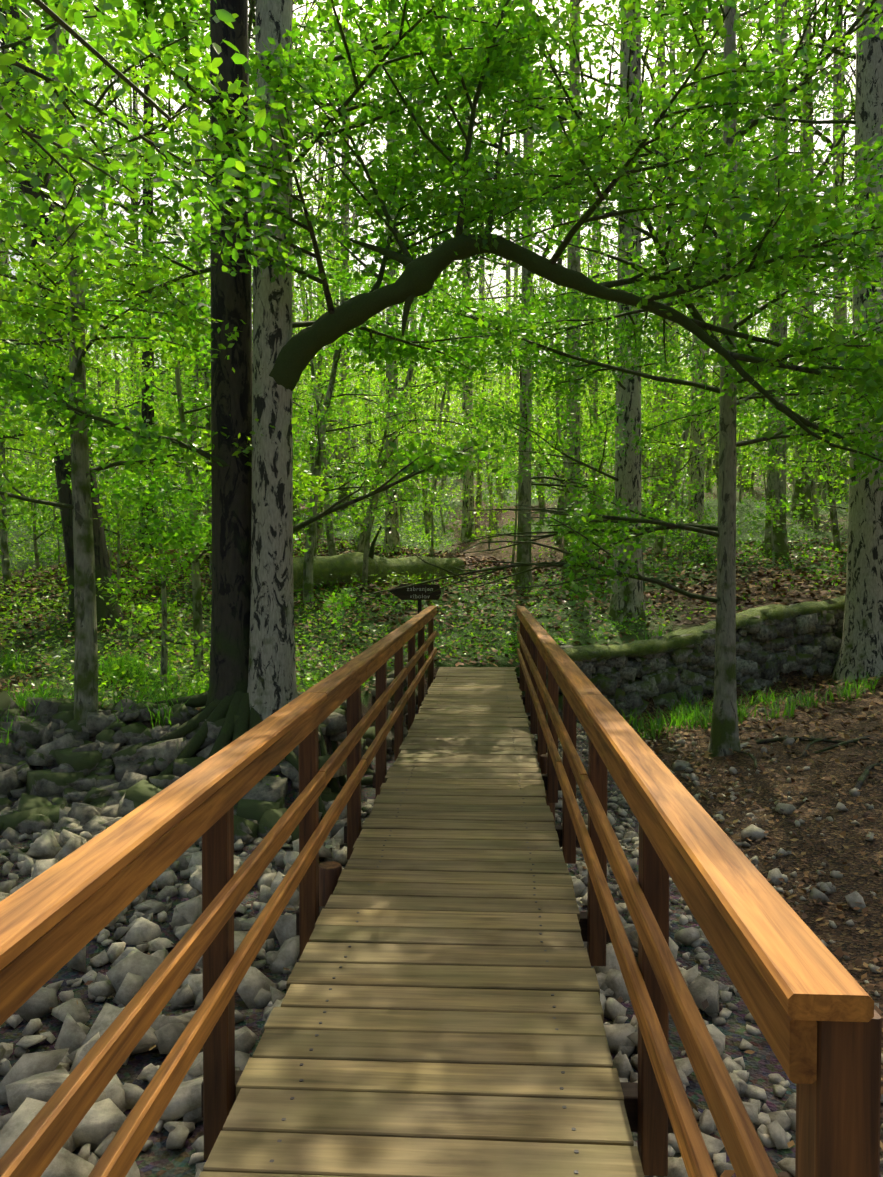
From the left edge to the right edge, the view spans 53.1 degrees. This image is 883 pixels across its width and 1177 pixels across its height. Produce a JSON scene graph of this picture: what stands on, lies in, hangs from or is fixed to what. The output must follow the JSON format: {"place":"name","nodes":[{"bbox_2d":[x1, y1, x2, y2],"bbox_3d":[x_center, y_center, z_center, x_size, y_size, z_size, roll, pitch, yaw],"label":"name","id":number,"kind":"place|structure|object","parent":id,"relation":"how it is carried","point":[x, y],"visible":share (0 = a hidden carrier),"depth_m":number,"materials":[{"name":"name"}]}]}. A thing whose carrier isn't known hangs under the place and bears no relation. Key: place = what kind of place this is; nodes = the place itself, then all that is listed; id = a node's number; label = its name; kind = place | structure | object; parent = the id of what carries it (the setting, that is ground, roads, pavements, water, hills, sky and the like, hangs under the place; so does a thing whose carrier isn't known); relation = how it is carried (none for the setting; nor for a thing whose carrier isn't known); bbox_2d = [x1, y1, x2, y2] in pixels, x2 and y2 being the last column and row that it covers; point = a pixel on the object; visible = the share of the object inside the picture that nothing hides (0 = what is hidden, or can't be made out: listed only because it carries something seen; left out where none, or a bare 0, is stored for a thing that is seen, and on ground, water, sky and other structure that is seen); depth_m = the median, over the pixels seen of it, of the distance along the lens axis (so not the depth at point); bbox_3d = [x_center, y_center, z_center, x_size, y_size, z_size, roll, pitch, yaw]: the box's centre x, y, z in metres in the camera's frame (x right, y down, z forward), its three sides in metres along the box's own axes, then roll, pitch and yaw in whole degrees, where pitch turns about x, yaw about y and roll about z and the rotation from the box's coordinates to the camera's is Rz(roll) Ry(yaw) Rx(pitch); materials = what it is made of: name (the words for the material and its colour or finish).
{"place":"outdoors","nodes":[
{"label":"outdoors","id":0,"kind":"place"},
{"bbox_2d":[0,0,856,374],"label":"sky","id":1,"kind":"structure","parent":0,"point":[617,80],"materials":[{"name":"white"}]},
{"bbox_2d":[201,677,672,1132],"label":"joist ends","id":2,"kind":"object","parent":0,"point":[630,1091],"depth_m":3.11,"materials":[{"name":"brown wood"}]},
{"bbox_2d":[199,667,644,1176],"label":"bridge deck","id":3,"kind":"structure","parent":2,"relation":"on","point":[440,1045],"depth_m":3.31,"materials":[{"name":"brown wood"}]},
{"bbox_2d":[269,668,578,1173],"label":"screws","id":4,"kind":"object","parent":3,"relation":"in","point":[563,1107],"visible":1,"depth_m":3.24,"materials":[{"name":"grey metal"}]},
{"bbox_2d":[319,754,554,905],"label":"bridge piles","id":5,"kind":"object","parent":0,"point":[329,873],"visible":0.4,"depth_m":4.87,"materials":[{"name":"brown wood"}]},
{"bbox_2d":[0,369,882,1176],"bbox_3d":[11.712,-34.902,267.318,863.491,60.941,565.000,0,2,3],"label":"ground","id":6,"kind":"structure","parent":0,"point":[160,1159],"depth_m":11.61,"materials":[{"name":"brown soil"}]},
{"bbox_2d":[0,651,417,844],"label":"riprap rocks","id":7,"kind":"object","parent":6,"relation":"on","point":[74,755],"visible":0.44,"depth_m":9.06,"materials":[{"name":"grey stone"}]},
{"bbox_2d":[293,552,464,591],"bbox_3d":[-1.612,-0.397,21.081,0.866,0.943,5.873,1,2,42],"label":"fallen log","id":8,"kind":"object","parent":6,"relation":"on","point":[347,565],"visible":0.67,"depth_m":20.61,"materials":[{"name":"green plant"}]},
{"bbox_2d":[389,584,441,612],"bbox_3d":[-0.420,0.644,14.354,0.850,1.435,0.089,0,2,3],"label":"sign board","id":9,"kind":"object","parent":6,"relation":"on","point":[403,594],"visible":0.63,"depth_m":14.29,"materials":[{"name":"brown wood"}]},
{"bbox_2d":[407,587,432,591],"bbox_3d":[-0.350,0.016,14.287,0.419,0.089,0.003,0,2,3],"label":"sign text","id":10,"kind":"object","parent":9,"relation":"attached to","point":[428,589],"visible":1,"depth_m":14.29},
{"bbox_2d":[0,0,845,855],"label":"tree trunk","id":11,"kind":"object","parent":6,"relation":"on","point":[226,694],"visible":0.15,"depth_m":9.50,"materials":[{"name":"black plant"}]},
{"bbox_2d":[0,0,851,756],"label":"tree trunks","id":12,"kind":"object","parent":6,"relation":"on","point":[724,736],"visible":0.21,"depth_m":21.59,"materials":[{"name":"grey plant"}]},
{"bbox_2d":[0,0,882,872],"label":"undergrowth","id":13,"kind":"object","parent":6,"relation":"on","point":[508,68],"depth_m":10.02,"materials":[{"name":"green plant"}]},
{"bbox_2d":[0,0,298,290],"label":"leaves","id":14,"kind":"object","parent":13,"relation":"attached to","point":[66,73],"visible":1,"depth_m":4.67,"materials":[{"name":"green plant"}]},
{"bbox_2d":[0,708,882,1176],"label":"creek rocks","id":15,"kind":"object","parent":6,"relation":"on","point":[30,1084],"visible":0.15,"depth_m":5.05,"materials":[{"name":"grey stone"}]},
{"bbox_2d":[0,0,882,720],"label":"tree trunks","id":16,"kind":"object","parent":6,"relation":"on","point":[272,686],"visible":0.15,"depth_m":14.38,"materials":[{"name":"grey plant"}]},
{"bbox_2d":[0,621,882,756],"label":"grass tufts","id":17,"kind":"object","parent":6,"relation":"on","point":[20,700],"visible":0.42,"depth_m":12.76,"materials":[{"name":"green plant"}]},
{"bbox_2d":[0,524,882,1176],"bbox_3d":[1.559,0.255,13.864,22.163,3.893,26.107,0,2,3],"label":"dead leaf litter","id":18,"kind":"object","parent":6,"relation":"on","point":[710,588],"visible":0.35,"depth_m":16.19,"materials":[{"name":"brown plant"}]},
{"bbox_2d":[202,617,881,1176],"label":"railing posts","id":19,"kind":"object","parent":6,"relation":"on","point":[838,1103],"visible":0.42,"depth_m":2.91,"materials":[{"name":"brown wood"}]},
{"bbox_2d":[0,606,873,1176],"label":"bridge handrails","id":20,"kind":"object","parent":19,"relation":"attached to","point":[790,976],"visible":1,"depth_m":2.15,"materials":[{"name":"brown wood"}]},
{"bbox_2d":[524,598,843,721],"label":"stone wall","id":21,"kind":"structure","parent":6,"relation":"on","point":[768,651],"depth_m":14.82,"materials":[{"name":"grey stone"}]},
{"bbox_2d":[546,596,844,665],"bbox_3d":[5.604,0.674,15.275,8.700,1.102,0.975,0,2,-13],"label":"wall moss","id":22,"kind":"object","parent":21,"relation":"on","point":[642,648],"visible":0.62,"depth_m":14.66,"materials":[{"name":"green plant"}]}
]}

